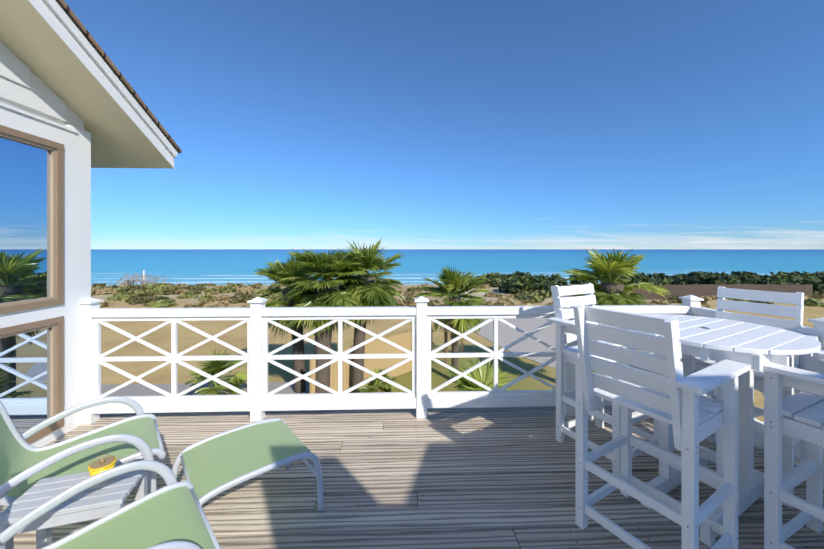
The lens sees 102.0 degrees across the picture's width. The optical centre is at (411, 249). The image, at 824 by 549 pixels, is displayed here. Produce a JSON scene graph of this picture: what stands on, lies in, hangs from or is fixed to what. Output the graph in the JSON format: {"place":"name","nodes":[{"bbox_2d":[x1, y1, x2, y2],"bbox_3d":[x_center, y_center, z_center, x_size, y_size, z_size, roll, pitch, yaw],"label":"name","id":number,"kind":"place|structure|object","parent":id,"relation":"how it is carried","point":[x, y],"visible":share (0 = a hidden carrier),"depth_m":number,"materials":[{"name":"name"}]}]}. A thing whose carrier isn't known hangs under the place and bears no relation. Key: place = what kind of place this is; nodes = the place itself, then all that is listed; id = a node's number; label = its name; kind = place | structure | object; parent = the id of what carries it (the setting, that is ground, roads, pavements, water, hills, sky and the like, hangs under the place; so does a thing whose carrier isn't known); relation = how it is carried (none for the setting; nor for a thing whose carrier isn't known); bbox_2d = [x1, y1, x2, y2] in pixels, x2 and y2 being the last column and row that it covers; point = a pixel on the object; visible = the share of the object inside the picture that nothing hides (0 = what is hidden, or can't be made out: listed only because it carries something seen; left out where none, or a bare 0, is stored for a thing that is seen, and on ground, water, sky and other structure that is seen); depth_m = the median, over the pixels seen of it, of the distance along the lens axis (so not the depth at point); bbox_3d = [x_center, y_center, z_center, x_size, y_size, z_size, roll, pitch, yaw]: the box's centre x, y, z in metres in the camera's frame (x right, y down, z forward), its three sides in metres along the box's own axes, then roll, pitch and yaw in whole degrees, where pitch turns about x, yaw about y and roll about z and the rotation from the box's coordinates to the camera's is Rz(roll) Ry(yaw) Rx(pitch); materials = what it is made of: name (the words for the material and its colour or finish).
{"place":"outdoors","nodes":[
{"label":"outdoors","id":0,"kind":"place"},
{"bbox_2d":[0,40,83,129],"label":"wall trim","id":1,"kind":"structure","parent":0,"point":[73,118],"depth_m":2.67,"materials":[{"name":"white wood"}]},
{"bbox_2d":[0,0,181,168],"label":"roof","id":2,"kind":"structure","parent":1,"relation":"on","point":[55,47],"depth_m":2.75,"materials":[{"name":"white wood"}]},
{"bbox_2d":[0,52,90,446],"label":"wall","id":3,"kind":"structure","parent":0,"point":[45,227],"depth_m":2.65,"materials":[{"name":"white paint"}]},
{"bbox_2d":[64,0,823,248],"label":"sky","id":4,"kind":"structure","parent":0,"point":[295,124],"materials":[{"name":"blue"}]},
{"bbox_2d":[435,303,463,363],"bbox_3d":[1.759,4.253,17.114,1.500,2.615,2.000,0,0,43],"label":"arbor","id":5,"kind":"object","parent":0,"point":[446,341],"visible":0.17,"depth_m":17.22,"materials":[{"name":"brown wood"}]},
{"bbox_2d":[91,249,823,284],"bbox_3d":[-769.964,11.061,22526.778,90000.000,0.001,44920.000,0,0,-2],"label":"sea","id":6,"kind":"structure","parent":0,"point":[202,266],"depth_m":279.07,"materials":[{"name":"blue liquid"}]},
{"bbox_2d":[91,283,823,463],"bbox_3d":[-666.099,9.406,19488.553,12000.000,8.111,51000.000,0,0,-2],"label":"ground","id":7,"kind":"structure","parent":0,"point":[236,337],"depth_m":19.27,"materials":[{"name":"beige sand"}]},
{"bbox_2d":[112,273,169,285],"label":"dune boardwalk","id":8,"kind":"structure","parent":7,"relation":"on","point":[133,280],"depth_m":55.27,"materials":[{"name":"grey wood"}]},
{"bbox_2d":[101,382,308,396],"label":"walkway","id":9,"kind":"structure","parent":7,"relation":"on","point":[135,390],"depth_m":12.90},
{"bbox_2d":[185,348,246,394],"bbox_3d":[-7.135,5.037,12.249,2.605,2.694,2.604,0,0,-2],"label":"palm","id":10,"kind":"object","parent":7,"relation":"on","point":[214,367],"visible":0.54,"depth_m":12.22,"materials":[{"name":"green plant"}]},
{"bbox_2d":[252,256,319,392],"bbox_3d":[-4.484,2.887,13.051,3.358,5.553,3.192,0,0,-2],"label":"palm","id":11,"kind":"object","parent":7,"relation":"on","point":[278,271],"visible":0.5,"depth_m":12.59,"materials":[{"name":"green plant"}]},
{"bbox_2d":[279,249,367,392],"bbox_3d":[-3.018,2.793,11.900,3.444,5.739,3.319,0,0,-2],"label":"palm","id":12,"kind":"object","parent":7,"relation":"on","point":[327,291],"visible":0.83,"depth_m":11.30,"materials":[{"name":"green plant"}]},
{"bbox_2d":[321,238,405,392],"bbox_3d":[-1.764,2.580,12.650,3.383,6.165,3.135,0,0,29],"label":"palm","id":13,"kind":"object","parent":7,"relation":"on","point":[374,292],"visible":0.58,"depth_m":12.07,"materials":[{"name":"green plant"}]},
{"bbox_2d":[309,326,433,393],"bbox_3d":[-1.242,4.631,13.970,0.114,1.900,6.692,0,0,43],"label":"tan fence","id":14,"kind":"object","parent":7,"relation":"on","point":[403,340],"visible":0.31,"depth_m":13.70,"materials":[{"name":"brown wood"}]},
{"bbox_2d":[357,368,399,392],"bbox_3d":[-1.330,4.974,11.944,1.680,1.560,1.508,0,0,-32],"label":"shrub","id":15,"kind":"object","parent":7,"relation":"on","point":[366,388],"visible":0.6,"depth_m":11.86,"materials":[{"name":"green plant"}]},
{"bbox_2d":[413,266,491,382],"bbox_3d":[1.858,3.134,13.975,3.123,5.054,2.822,0,0,-36],"label":"palm","id":16,"kind":"object","parent":7,"relation":"on","point":[453,281],"visible":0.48,"depth_m":13.63,"materials":[{"name":"green plant"}]},
{"bbox_2d":[91,282,823,307],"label":"dune vegetation","id":17,"kind":"object","parent":7,"relation":"on","point":[136,295],"visible":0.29,"depth_m":36.10,"materials":[{"name":"green plant"}]},
{"bbox_2d":[446,359,513,390],"bbox_3d":[2.111,4.817,9.567,2.914,3.049,3.343,0,0,-2],"label":"palm","id":18,"kind":"object","parent":7,"relation":"on","point":[483,375],"visible":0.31,"depth_m":9.80,"materials":[{"name":"green plant"}]},
{"bbox_2d":[469,304,591,367],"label":"road","id":19,"kind":"structure","parent":7,"relation":"on","point":[507,334],"depth_m":21.39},
{"bbox_2d":[560,248,670,304],"bbox_3d":[7.141,2.783,12.247,3.133,5.755,3.390,0,0,-2],"label":"palm","id":20,"kind":"object","parent":7,"relation":"on","point":[608,290],"visible":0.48,"depth_m":11.65,"materials":[{"name":"green plant"}]},
{"bbox_2d":[464,269,823,294],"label":"oak thicket","id":21,"kind":"object","parent":7,"relation":"on","point":[517,282],"visible":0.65,"depth_m":41.85,"materials":[{"name":"green plant"}]},
{"bbox_2d":[626,284,812,299],"bbox_3d":[32.898,4.704,36.786,24.145,1.698,0.071,0,0,-3],"label":"dark fence","id":22,"kind":"object","parent":7,"relation":"on","point":[698,290],"visible":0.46,"depth_m":36.75,"materials":[{"name":"brown wood"}]},
{"bbox_2d":[360,232,823,248],"bbox_3d":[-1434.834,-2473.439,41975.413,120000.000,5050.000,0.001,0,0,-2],"label":"cloud","id":23,"kind":"structure","parent":0,"point":[714,241],"depth_m":43355.97,"materials":[{"name":"white"}]},
{"bbox_3d":[0.009,3.576,0.797,5.850,3.970,4.970,0,0,-2],"label":"deck structure","id":24,"kind":"object","parent":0,"visible":0},
{"bbox_2d":[0,405,823,548],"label":"deck","id":25,"kind":"structure","parent":24,"relation":"on","point":[384,487],"depth_m":2.17,"materials":[{"name":"grey wood"}]},
{"bbox_2d":[0,470,146,548],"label":"side table","id":26,"kind":"object","parent":25,"relation":"on","point":[103,498],"visible":0.69,"depth_m":1.49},
{"bbox_2d":[88,454,116,476],"bbox_3d":[-1.524,1.062,1.642,0.107,0.097,0.104,0,0,-31],"label":"candle","id":27,"kind":"object","parent":26,"relation":"on","point":[101,465],"visible":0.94,"depth_m":1.62,"materials":[{"name":"yellow wax"}]},
{"bbox_2d":[0,396,165,506],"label":"sling chair","id":28,"kind":"object","parent":25,"relation":"on","point":[25,466],"visible":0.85,"depth_m":1.86,"materials":[{"name":"green fabric"}]},
{"bbox_2d":[0,460,220,548],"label":"sling chair","id":29,"kind":"object","parent":25,"relation":"on","point":[171,514],"visible":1,"depth_m":1.39,"materials":[{"name":"green fabric"}]},
{"bbox_2d":[172,418,323,511],"bbox_3d":[-0.972,1.360,1.964,0.716,0.404,0.546,0,0,-41],"label":"ottoman","id":30,"kind":"object","parent":25,"relation":"on","point":[215,465],"visible":0.79,"depth_m":1.93,"materials":[{"name":"green fabric"}]},
{"bbox_2d":[80,295,703,423],"bbox_3d":[-0.116,1.138,3.114,5.745,1.405,0.135,0,0,-2],"label":"rail","id":31,"kind":"object","parent":25,"relation":"on","point":[257,399],"visible":0.62,"depth_m":3.06,"materials":[{"name":"white paint"}]},
{"bbox_2d":[177,409,807,546],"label":"deck nails","id":32,"kind":"object","parent":25,"relation":"on","point":[477,470],"visible":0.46,"depth_m":2.35,"materials":[{"name":"grey metal"}]},
{"bbox_2d":[547,283,658,476],"bbox_3d":[1.533,0.931,2.620,0.636,1.260,0.695,0,0,-26],"label":"bar chair","id":33,"kind":"object","parent":25,"relation":"on","point":[563,339],"visible":0.38,"depth_m":2.69,"materials":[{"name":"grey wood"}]},
{"bbox_2d":[563,304,750,548],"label":"bar chair","id":34,"kind":"object","parent":25,"relation":"on","point":[689,411],"visible":0.96,"depth_m":1.67,"materials":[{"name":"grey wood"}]},
{"bbox_2d":[617,314,820,546],"bbox_3d":[1.826,1.025,2.080,0.920,1.072,0.914,0,0,-28],"label":"bar table","id":35,"kind":"object","parent":25,"relation":"on","point":[756,347],"visible":0.65,"depth_m":1.99,"materials":[{"name":"white wood"}]},
{"bbox_2d":[695,286,818,508],"bbox_3d":[2.366,0.931,2.373,0.695,1.260,0.636,0,0,-31],"label":"bar chair","id":36,"kind":"object","parent":25,"relation":"on","point":[789,457],"visible":0.27,"depth_m":2.38,"materials":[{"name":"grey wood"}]},
{"bbox_2d":[692,306,823,488],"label":"side rail","id":37,"kind":"object","parent":25,"relation":"on","point":[817,329],"visible":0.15,"depth_m":2.33,"materials":[{"name":"white paint"}]},
{"bbox_2d":[763,350,823,548],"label":"bar chair","id":38,"kind":"object","parent":25,"relation":"on","point":[804,406],"visible":0.88,"depth_m":1.64,"materials":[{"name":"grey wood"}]}
]}

